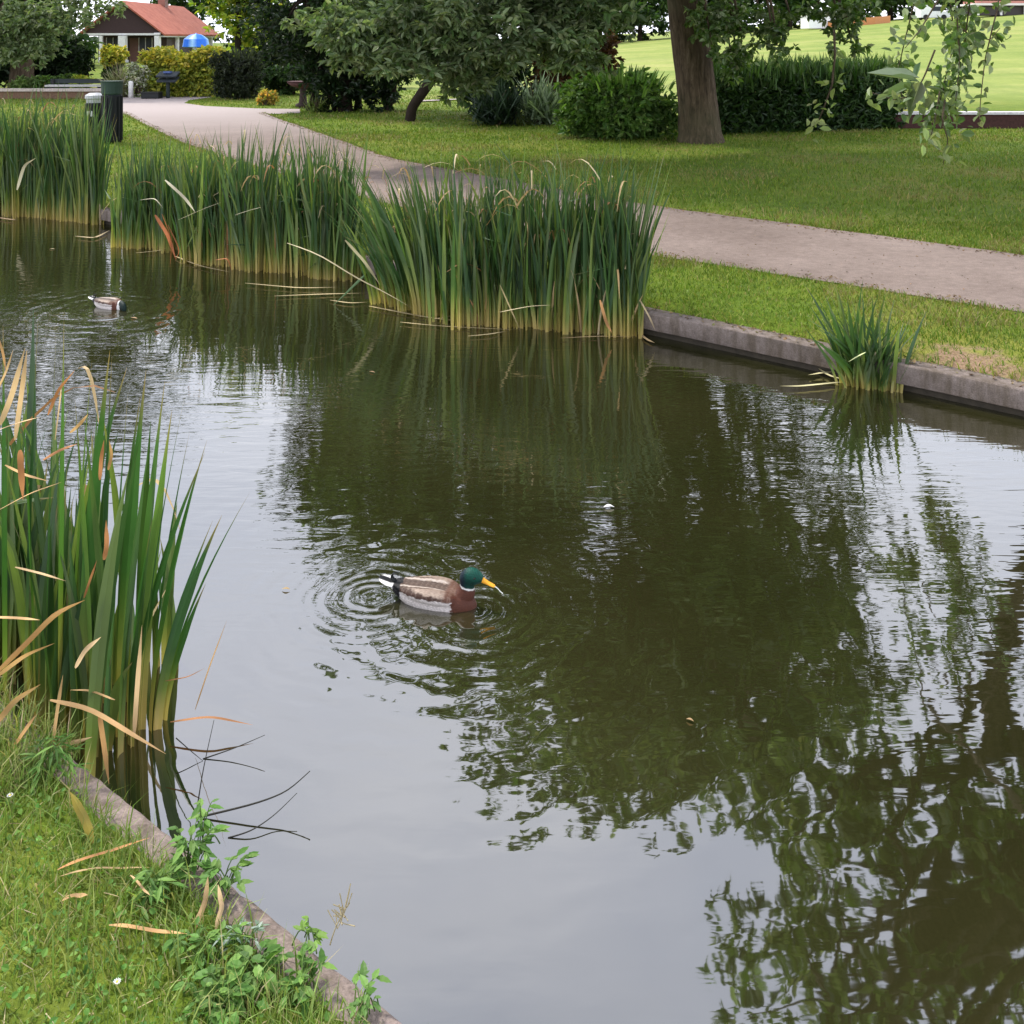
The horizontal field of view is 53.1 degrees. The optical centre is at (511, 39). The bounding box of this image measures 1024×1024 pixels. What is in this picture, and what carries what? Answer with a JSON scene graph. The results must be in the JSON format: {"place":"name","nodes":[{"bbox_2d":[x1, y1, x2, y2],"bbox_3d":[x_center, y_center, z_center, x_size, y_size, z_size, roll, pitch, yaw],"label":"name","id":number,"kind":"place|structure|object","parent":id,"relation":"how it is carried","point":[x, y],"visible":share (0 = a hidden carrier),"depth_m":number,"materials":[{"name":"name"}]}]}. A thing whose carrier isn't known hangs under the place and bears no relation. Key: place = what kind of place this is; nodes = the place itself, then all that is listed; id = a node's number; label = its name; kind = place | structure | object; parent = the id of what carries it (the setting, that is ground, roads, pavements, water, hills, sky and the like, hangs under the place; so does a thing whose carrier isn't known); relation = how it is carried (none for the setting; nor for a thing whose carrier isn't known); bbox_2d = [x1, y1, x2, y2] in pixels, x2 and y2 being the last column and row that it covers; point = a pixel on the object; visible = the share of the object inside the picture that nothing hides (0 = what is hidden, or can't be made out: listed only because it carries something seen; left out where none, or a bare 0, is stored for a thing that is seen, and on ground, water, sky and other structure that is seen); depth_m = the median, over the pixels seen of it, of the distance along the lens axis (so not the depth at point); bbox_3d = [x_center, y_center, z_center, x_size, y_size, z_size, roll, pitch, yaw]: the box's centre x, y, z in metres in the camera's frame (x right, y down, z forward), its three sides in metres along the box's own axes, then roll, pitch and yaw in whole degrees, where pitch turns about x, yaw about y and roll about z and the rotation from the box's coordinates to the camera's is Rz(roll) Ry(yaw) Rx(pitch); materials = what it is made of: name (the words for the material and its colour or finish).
{"place":"outdoors","nodes":[
{"label":"outdoors","id":0,"kind":"place"},
{"bbox_2d":[80,0,219,62],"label":"house","id":1,"kind":"structure","parent":0,"point":[141,26],"depth_m":82.14,"materials":[{"name":"tile"}]},
{"bbox_2d":[106,38,117,45],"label":"window","id":2,"kind":"structure","parent":1,"relation":"in","point":[112,41],"depth_m":82.14,"materials":[{"name":"glass"}]},
{"bbox_2d":[130,38,139,61],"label":"door","id":3,"kind":"structure","parent":1,"relation":"in","point":[133,41],"depth_m":82.12,"materials":[{"name":"brown wood"}]},
{"bbox_2d":[138,38,152,52],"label":"window","id":4,"kind":"structure","parent":1,"relation":"in","point":[144,42],"depth_m":82.14,"materials":[{"name":"glass"}]},
{"bbox_2d":[0,657,382,1023],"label":"bank ground","id":5,"kind":"structure","parent":0,"point":[51,1009],"depth_m":2.10,"materials":[{"name":"green plant"}]},
{"bbox_2d":[18,732,94,804],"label":"broadleaf weed","id":6,"kind":"object","parent":5,"relation":"on","point":[58,754],"visible":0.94,"depth_m":2.57,"materials":[{"name":"green plant"}]},
{"bbox_2d":[62,893,86,900],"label":"dead leaf","id":7,"kind":"object","parent":5,"relation":"on","point":[78,895],"visible":0.9,"depth_m":2.19,"materials":[{"name":"beige plant"}]},
{"bbox_2d":[70,792,93,842],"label":"dead leaf","id":8,"kind":"object","parent":5,"relation":"on","point":[79,809],"visible":0.97,"depth_m":2.40,"materials":[{"name":"yellow plant"}]},
{"bbox_2d":[59,838,147,868],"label":"dead leaf","id":9,"kind":"object","parent":5,"relation":"on","point":[93,855],"visible":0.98,"depth_m":2.29,"materials":[{"name":"plant"}]},
{"bbox_2d":[62,867,149,875],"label":"dead leaf","id":10,"kind":"object","parent":5,"relation":"on","point":[99,868],"visible":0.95,"depth_m":2.26,"materials":[{"name":"beige plant"}]},
{"bbox_2d":[109,923,185,933],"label":"dead leaf","id":11,"kind":"object","parent":5,"relation":"on","point":[147,929],"visible":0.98,"depth_m":2.11,"materials":[{"name":"beige plant"}]},
{"bbox_2d":[124,856,198,922],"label":"broadleaf weed","id":12,"kind":"object","parent":5,"relation":"on","point":[155,890],"visible":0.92,"depth_m":2.21,"materials":[{"name":"green plant"}]},
{"bbox_2d":[130,875,149,894],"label":"dead leaf","id":13,"kind":"object","parent":12,"relation":"on","point":[140,885],"visible":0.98,"depth_m":2.19,"materials":[{"name":"beige plant"}]},
{"bbox_2d":[0,701,401,1023],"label":"pond kerb","id":14,"kind":"structure","parent":5,"relation":"on","point":[345,987],"depth_m":2.22,"materials":[{"name":"concrete"}]},
{"bbox_2d":[157,813,226,877],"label":"broadleaf weed","id":15,"kind":"object","parent":14,"relation":"on","point":[183,845],"visible":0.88,"depth_m":2.30,"materials":[{"name":"green plant"}]},
{"bbox_2d":[191,798,230,854],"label":"broadleaf weed","id":16,"kind":"object","parent":14,"relation":"on","point":[206,825],"visible":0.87,"depth_m":2.36,"materials":[{"name":"green plant"}]},
{"bbox_2d":[188,846,258,902],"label":"broadleaf weed","id":17,"kind":"object","parent":14,"relation":"on","point":[212,868],"visible":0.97,"depth_m":2.25,"materials":[{"name":"green plant"}]},
{"bbox_2d":[272,940,337,1021],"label":"broadleaf weed","id":18,"kind":"object","parent":14,"relation":"on","point":[310,946],"visible":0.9,"depth_m":2.01,"materials":[{"name":"green plant"}]},
{"bbox_2d":[292,916,328,953],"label":"broadleaf weed","id":19,"kind":"object","parent":14,"relation":"on","point":[320,934],"visible":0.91,"depth_m":2.12,"materials":[{"name":"green plant"}]},
{"bbox_2d":[327,883,354,944],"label":"seed stem","id":20,"kind":"object","parent":14,"relation":"on","point":[342,912],"visible":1,"depth_m":2.13,"materials":[{"name":"beige plant"}]},
{"bbox_2d":[346,960,391,1023],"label":"broadleaf weed","id":21,"kind":"object","parent":14,"relation":"on","point":[369,988],"visible":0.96,"depth_m":1.96,"materials":[{"name":"green plant"}]},
{"bbox_2d":[162,916,247,996],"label":"broadleaf weed","id":22,"kind":"object","parent":5,"relation":"on","point":[196,938],"visible":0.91,"depth_m":2.07,"materials":[{"name":"green plant"}]},
{"bbox_2d":[196,878,208,927],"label":"dead leaf","id":23,"kind":"object","parent":22,"relation":"on","point":[205,897],"visible":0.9,"depth_m":2.17,"materials":[{"name":"beige plant"}]},
{"bbox_2d":[215,885,223,928],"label":"dead leaf","id":24,"kind":"object","parent":5,"relation":"on","point":[221,906],"visible":0.91,"depth_m":2.16,"materials":[{"name":"beige plant"}]},
{"bbox_2d":[172,961,268,1023],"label":"broadleaf weed","id":25,"kind":"object","parent":5,"relation":"on","point":[216,1018],"visible":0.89,"depth_m":1.97,"materials":[{"name":"green plant"}]},
{"bbox_2d":[212,917,269,959],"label":"broadleaf weed","id":26,"kind":"object","parent":5,"relation":"on","point":[259,926],"visible":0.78,"depth_m":2.10,"materials":[{"name":"green plant"}]},
{"bbox_2d":[195,935,294,1014],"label":"broadleaf weed","id":27,"kind":"object","parent":5,"relation":"on","point":[272,949],"visible":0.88,"depth_m":2.02,"materials":[{"name":"green plant"}]},
{"bbox_2d":[123,96,299,113],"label":"forecourt paving","id":28,"kind":"structure","parent":0,"point":[163,105],"depth_m":26.50,"materials":[{"name":"grey concrete"}]},
{"bbox_2d":[128,81,133,97],"bbox_3d":[-11.723,1.518,31.508,0.150,0.523,0.150,0,0,0],"label":"bollard","id":29,"kind":"object","parent":28,"relation":"on","point":[130,89],"visible":1,"depth_m":31.45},
{"bbox_2d":[140,91,163,98],"bbox_3d":[-10.928,1.677,31.083,0.546,0.206,0.460,0,0,0],"label":"plant trough","id":30,"kind":"object","parent":28,"relation":"on","point":[152,94],"visible":1,"depth_m":30.88,"materials":[{"name":"metal"}]},
{"bbox_2d":[156,71,179,97],"bbox_3d":[-10.495,1.365,31.241,0.610,0.830,0.396,0,0,0],"label":"information stand","id":31,"kind":"object","parent":28,"relation":"on","point":[167,77],"visible":1,"depth_m":31.18,"materials":[{"name":"metal"}]},
{"bbox_2d":[62,0,954,42],"label":"sky","id":32,"kind":"structure","parent":0,"point":[209,20],"materials":[{"name":"white"}]},
{"bbox_2d":[0,213,1023,1023],"bbox_3d":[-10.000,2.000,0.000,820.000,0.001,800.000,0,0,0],"label":"pond water","id":33,"kind":"structure","parent":0,"point":[532,795],"depth_m":3.35,"materials":[{"name":"liquid"}]},
{"bbox_2d":[0,79,119,237],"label":"reed clump","id":34,"kind":"object","parent":33,"relation":"in","point":[55,172],"visible":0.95,"depth_m":11.39,"materials":[{"name":"green plant"}]},
{"bbox_2d":[88,294,126,310],"bbox_3d":[-3.014,1.979,7.667,0.392,0.129,0.142,0,0,22],"label":"mallard duck","id":35,"kind":"object","parent":33,"relation":"on","point":[111,303],"visible":0.82,"depth_m":7.61},
{"bbox_2d":[0,308,250,782],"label":"reed clump","id":36,"kind":"object","parent":33,"relation":"in","point":[70,637],"visible":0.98,"depth_m":2.95,"materials":[{"name":"green plant"}]},
{"bbox_2d":[99,123,225,253],"bbox_3d":[-3.359,1.409,9.868,1.088,1.243,0.960,0,0,39],"label":"reed clump","id":37,"kind":"object","parent":33,"relation":"in","point":[138,227],"visible":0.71,"depth_m":9.82,"materials":[{"name":"green plant"}]},
{"bbox_2d":[197,721,213,801],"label":"broken stalk","id":38,"kind":"object","parent":33,"relation":"on","point":[204,765],"visible":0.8,"depth_m":2.68,"materials":[{"name":"plant"}]},
{"bbox_2d":[203,735,264,758],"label":"broken stalk","id":39,"kind":"object","parent":33,"relation":"on","point":[230,749],"visible":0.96,"depth_m":2.86,"materials":[{"name":"plant"}]},
{"bbox_2d":[207,771,309,816],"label":"broken stalk","id":40,"kind":"object","parent":33,"relation":"on","point":[227,810],"visible":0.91,"depth_m":2.64,"materials":[{"name":"plant"}]},
{"bbox_2d":[139,113,378,287],"bbox_3d":[-2.560,1.343,9.058,3.202,1.376,1.540,0,0,40],"label":"reed clump","id":41,"kind":"object","parent":33,"relation":"in","point":[240,217],"visible":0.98,"depth_m":8.85,"materials":[{"name":"green plant"}]},
{"bbox_2d":[228,793,296,837],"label":"broken stalk","id":42,"kind":"object","parent":33,"relation":"on","point":[260,824],"visible":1,"depth_m":2.58,"materials":[{"name":"plant"}]},
{"bbox_2d":[280,137,553,335],"bbox_3d":[-0.675,1.383,7.803,2.099,1.298,1.176,0,0,34],"label":"reed clump","id":43,"kind":"object","parent":33,"relation":"on","point":[415,242],"visible":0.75,"depth_m":7.52,"materials":[{"name":"green plant"}]},
{"bbox_2d":[379,567,494,612],"bbox_3d":[-0.269,1.958,3.649,0.432,0.181,0.149,0,0,13],"label":"mallard duck","id":44,"kind":"object","parent":33,"relation":"on","point":[438,593],"visible":0.87,"depth_m":3.61},
{"bbox_2d":[423,136,674,342],"bbox_3d":[0.256,1.353,7.176,1.762,1.402,0.984,0,0,28],"label":"reed clump","id":45,"kind":"object","parent":33,"relation":"in","point":[594,277],"visible":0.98,"depth_m":7.03,"materials":[{"name":"green plant"}]},
{"bbox_2d":[790,280,926,394],"bbox_3d":[1.962,1.702,5.880,0.663,0.660,0.666,0,0,-42],"label":"iris clump","id":46,"kind":"object","parent":33,"relation":"on","point":[847,350],"visible":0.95,"depth_m":5.86,"materials":[{"name":"green plant"}]},
{"bbox_2d":[0,14,1023,381],"bbox_3d":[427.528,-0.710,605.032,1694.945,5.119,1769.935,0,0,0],"label":"lawn ground","id":47,"kind":"structure","parent":0,"point":[1004,82],"depth_m":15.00,"materials":[{"name":"green plant"}]},
{"bbox_2d":[6,74,38,87],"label":"border plant","id":48,"kind":"object","parent":47,"relation":"on","point":[21,81],"visible":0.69,"depth_m":34.67,"materials":[{"name":"green plant"}]},
{"bbox_2d":[0,50,57,87],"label":"dark shrub","id":49,"kind":"object","parent":47,"relation":"on","point":[4,76],"visible":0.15,"depth_m":36.88,"materials":[{"name":"green plant"}]},
{"bbox_2d":[32,74,53,87],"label":"border plant","id":50,"kind":"object","parent":47,"relation":"on","point":[43,80],"visible":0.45,"depth_m":34.79,"materials":[{"name":"green plant"}]},
{"bbox_2d":[0,88,100,98],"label":"wall","id":51,"kind":"structure","parent":47,"relation":"on","point":[17,93],"depth_m":30.88,"materials":[{"name":"brick"}]},
{"bbox_2d":[2,20,105,54],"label":"distant tree","id":52,"kind":"object","parent":47,"relation":"on","point":[93,41],"visible":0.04,"depth_m":69.32,"materials":[{"name":"green plant"}]},
{"bbox_2d":[47,72,74,87],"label":"border plant","id":53,"kind":"object","parent":47,"relation":"on","point":[65,76],"visible":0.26,"depth_m":34.80,"materials":[{"name":"green plant"}]},
{"bbox_2d":[0,0,127,87],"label":"park tree","id":54,"kind":"object","parent":47,"relation":"on","point":[27,28],"visible":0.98,"depth_m":30.30,"materials":[{"name":"green plant"}]},
{"bbox_2d":[34,24,97,76],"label":"dark shrub","id":55,"kind":"object","parent":47,"relation":"on","point":[79,59],"visible":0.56,"depth_m":37.04,"materials":[{"name":"green plant"}]},
{"bbox_2d":[45,79,105,87],"bbox_3d":[-14.051,1.530,32.975,1.800,0.540,0.450,0,0,0],"label":"park bench","id":56,"kind":"object","parent":47,"relation":"on","point":[52,81],"visible":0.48,"depth_m":33.16,"materials":[{"name":"wood"}]},
{"bbox_2d":[68,74,96,87],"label":"border plant","id":57,"kind":"object","parent":47,"relation":"on","point":[77,76],"visible":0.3,"depth_m":34.80,"materials":[{"name":"green plant"}]},
{"bbox_2d":[85,93,101,135],"bbox_3d":[-7.659,1.376,18.808,0.350,0.808,0.350,0,0,0],"label":"litter bin","id":58,"kind":"object","parent":47,"relation":"on","point":[95,100],"visible":0.42,"depth_m":18.67,"materials":[{"name":"metal"}]},
{"bbox_2d":[100,80,123,143],"bbox_3d":[-6.923,1.244,17.723,0.381,1.073,0.381,0,0,0],"label":"litter bin","id":59,"kind":"object","parent":47,"relation":"on","point":[113,89],"visible":0.84,"depth_m":17.58,"materials":[{"name":"metal"}]},
{"bbox_2d":[100,60,125,80],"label":"dark shrub","id":60,"kind":"object","parent":47,"relation":"on","point":[105,70],"visible":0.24,"depth_m":36.79,"materials":[{"name":"green plant"}]},
{"bbox_2d":[99,43,129,68],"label":"golden shrub","id":61,"kind":"object","parent":47,"relation":"on","point":[110,54],"visible":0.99,"depth_m":36.75,"materials":[{"name":"yellow plant"}]},
{"bbox_2d":[98,60,134,96],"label":"pampas grass","id":62,"kind":"object","parent":47,"relation":"on","point":[122,74],"depth_m":31.93,"materials":[{"name":"green plant"}]},
{"bbox_2d":[124,62,151,96],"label":"flowering shrub","id":63,"kind":"object","parent":47,"relation":"on","point":[136,73],"visible":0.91,"depth_m":31.68,"materials":[{"name":"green plant"}]},
{"bbox_2d":[150,0,215,34],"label":"distant tree","id":64,"kind":"object","parent":47,"relation":"on","point":[156,1],"visible":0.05,"depth_m":128.03,"materials":[{"name":"green plant"}]},
{"bbox_2d":[136,44,230,96],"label":"golden hedge","id":65,"kind":"object","parent":47,"relation":"on","point":[193,68],"visible":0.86,"depth_m":31.91,"materials":[{"name":"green plant"}]},
{"bbox_2d":[182,34,208,47],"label":"cafe parasol","id":66,"kind":"object","parent":47,"relation":"on","point":[194,41],"visible":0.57,"depth_m":73.30,"materials":[{"name":"fabric"}]},
{"bbox_2d":[169,0,226,43],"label":"distant tree","id":67,"kind":"object","parent":47,"relation":"on","point":[185,3],"visible":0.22,"depth_m":120.49,"materials":[{"name":"green plant"}]},
{"bbox_2d":[188,0,285,74],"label":"park tree","id":68,"kind":"object","parent":47,"relation":"on","point":[224,15],"visible":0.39,"depth_m":42.78,"materials":[{"name":"green plant"}]},
{"bbox_2d":[207,46,269,99],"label":"round shrub","id":69,"kind":"object","parent":47,"relation":"on","point":[238,75],"visible":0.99,"depth_m":30.61,"materials":[{"name":"green plant"}]},
{"bbox_2d":[223,35,272,58],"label":"dark shrub","id":70,"kind":"object","parent":47,"relation":"on","point":[228,39],"visible":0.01,"depth_m":48.12,"materials":[{"name":"green plant"}]},
{"bbox_2d":[255,89,279,105],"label":"flowering plant","id":71,"kind":"object","parent":47,"relation":"on","point":[265,97],"visible":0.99,"depth_m":27.81,"materials":[{"name":"yellow plant"}]},
{"bbox_2d":[261,63,319,95],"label":"dark shrub","id":72,"kind":"object","parent":47,"relation":"on","point":[280,84],"visible":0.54,"depth_m":32.87,"materials":[{"name":"green plant"}]},
{"bbox_2d":[286,81,308,107],"bbox_3d":[-5.532,1.435,27.106,0.847,0.690,0.860,0,0,0],"label":"stone birdbath","id":73,"kind":"object","parent":47,"relation":"on","point":[301,103],"visible":0.62,"depth_m":27.00,"materials":[{"name":"stone"}]},
{"bbox_2d":[258,33,372,86],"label":"dark shrub","id":74,"kind":"object","parent":47,"relation":"on","point":[267,58],"visible":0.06,"depth_m":37.63,"materials":[{"name":"green plant"}]},
{"bbox_2d":[304,93,330,111],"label":"border plant","id":75,"kind":"object","parent":47,"relation":"on","point":[321,103],"visible":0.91,"depth_m":25.15,"materials":[{"name":"green plant"}]},
{"bbox_2d":[230,0,418,112],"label":"yew tree","id":76,"kind":"object","parent":47,"relation":"on","point":[385,92],"visible":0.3,"depth_m":25.24,"materials":[{"name":"green plant"}]},
{"bbox_2d":[383,0,538,121],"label":"park tree","id":77,"kind":"object","parent":47,"relation":"on","point":[419,96],"visible":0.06,"depth_m":22.38,"materials":[{"name":"brown plant"}]},
{"bbox_2d":[461,74,532,126],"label":"spiky shrub","id":78,"kind":"object","parent":47,"relation":"on","point":[497,109],"visible":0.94,"depth_m":21.20,"materials":[{"name":"green plant"}]},
{"bbox_2d":[459,46,553,113],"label":"dark shrub","id":79,"kind":"object","parent":47,"relation":"on","point":[520,77],"visible":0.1,"depth_m":23.80,"materials":[{"name":"green plant"}]},
{"bbox_2d":[509,71,562,125],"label":"spiky shrub","id":80,"kind":"object","parent":47,"relation":"on","point":[540,104],"visible":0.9,"depth_m":21.37,"materials":[{"name":"green plant"}]},
{"bbox_2d":[100,207,1023,416],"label":"stone kerb","id":81,"kind":"structure","parent":47,"relation":"on","point":[986,391],"depth_m":6.18,"materials":[{"name":"concrete"}]},
{"bbox_2d":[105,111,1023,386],"bbox_3d":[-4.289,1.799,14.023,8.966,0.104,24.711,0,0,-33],"label":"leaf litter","id":82,"kind":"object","parent":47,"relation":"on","point":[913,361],"visible":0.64,"depth_m":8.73,"materials":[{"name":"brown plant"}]},
{"bbox_2d":[522,28,625,113],"bbox_3d":[1.409,0.787,23.508,2.375,2.653,1.996,0,0,0],"label":"copper shrub","id":83,"kind":"object","parent":47,"relation":"on","point":[607,48],"visible":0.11,"depth_m":23.15,"materials":[{"name":"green plant"}]},
{"bbox_2d":[128,114,1023,311],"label":"footpath","id":84,"kind":"structure","parent":47,"relation":"on","point":[993,277],"depth_m":8.93,"materials":[{"name":"grey asphalt"}]},
{"bbox_2d":[279,0,881,143],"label":"park tree","id":85,"kind":"object","parent":47,"relation":"on","point":[564,36],"visible":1,"depth_m":14.45,"materials":[{"name":"green plant"}]},
{"bbox_2d":[584,6,636,41],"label":"distant tree","id":86,"kind":"object","parent":47,"relation":"on","point":[621,37],"visible":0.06,"depth_m":135.34,"materials":[{"name":"green plant"}]},
{"bbox_2d":[552,60,677,140],"bbox_3d":[1.959,1.182,18.699,2.504,1.606,2.126,0,0,0],"label":"round shrub","id":87,"kind":"object","parent":47,"relation":"on","point":[631,103],"visible":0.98,"depth_m":18.21,"materials":[{"name":"green plant"}]},
{"bbox_2d":[612,0,669,40],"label":"distant tree","id":88,"kind":"object","parent":47,"relation":"on","point":[655,10],"visible":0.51,"depth_m":128.50,"materials":[{"name":"green plant"}]},
{"bbox_2d":[710,0,782,33],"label":"distant tree","id":89,"kind":"object","parent":47,"relation":"on","point":[740,3],"visible":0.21,"depth_m":125.53,"materials":[{"name":"green plant"}]},
{"bbox_2d":[746,0,832,29],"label":"distant tree","id":90,"kind":"object","parent":47,"relation":"on","point":[792,4],"visible":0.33,"depth_m":123.33,"materials":[{"name":"green plant"}]},
{"bbox_2d":[713,50,915,134],"bbox_3d":[5.816,1.068,20.471,5.129,1.787,1.841,0,0,-20],"label":"clipped hedge","id":91,"kind":"object","parent":47,"relation":"on","point":[764,97],"visible":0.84,"depth_m":19.83,"materials":[{"name":"green plant"}]},
{"bbox_2d":[801,0,830,28],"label":"white tent","id":92,"kind":"object","parent":47,"relation":"on","point":[810,24],"visible":0.18,"depth_m":104.61,"materials":[{"name":"white fabric"}]},
{"bbox_2d":[828,16,889,26],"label":"barrier fence","id":93,"kind":"object","parent":47,"relation":"on","point":[878,20],"visible":0.36,"depth_m":107.99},
{"bbox_2d":[853,0,940,19],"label":"distant tree","id":94,"kind":"object","parent":47,"relation":"on","point":[887,5],"visible":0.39,"depth_m":127.83,"materials":[{"name":"green plant"}]},
{"bbox_2d":[882,0,947,18],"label":"distant tree","id":95,"kind":"object","parent":47,"relation":"on","point":[903,4],"visible":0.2,"depth_m":140.30,"materials":[{"name":"green plant"}]},
{"bbox_2d":[915,5,949,19],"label":"parked van","id":96,"kind":"object","parent":47,"relation":"on","point":[921,14],"visible":0.72,"depth_m":102.30,"materials":[{"name":"metal"}]},
{"bbox_2d":[865,0,1014,170],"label":"park tree","id":97,"kind":"object","parent":47,"relation":"on","point":[958,50],"visible":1,"depth_m":7.17,"materials":[{"name":"green plant"}]},
{"bbox_2d":[891,111,1023,127],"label":"wall","id":98,"kind":"structure","parent":47,"relation":"on","point":[1005,119],"depth_m":20.61,"materials":[{"name":"brick"}]},
{"bbox_2d":[939,0,1013,15],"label":"distant tree","id":99,"kind":"object","parent":47,"relation":"on","point":[953,4],"visible":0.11,"depth_m":133.43,"materials":[{"name":"green plant"}]},
{"bbox_2d":[960,1,1023,15],"bbox_3d":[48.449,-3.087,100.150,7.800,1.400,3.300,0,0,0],"label":"golf pavilion","id":100,"kind":"structure","parent":47,"relation":"on","point":[1017,8],"depth_m":99.00,"materials":[{"name":"white"}]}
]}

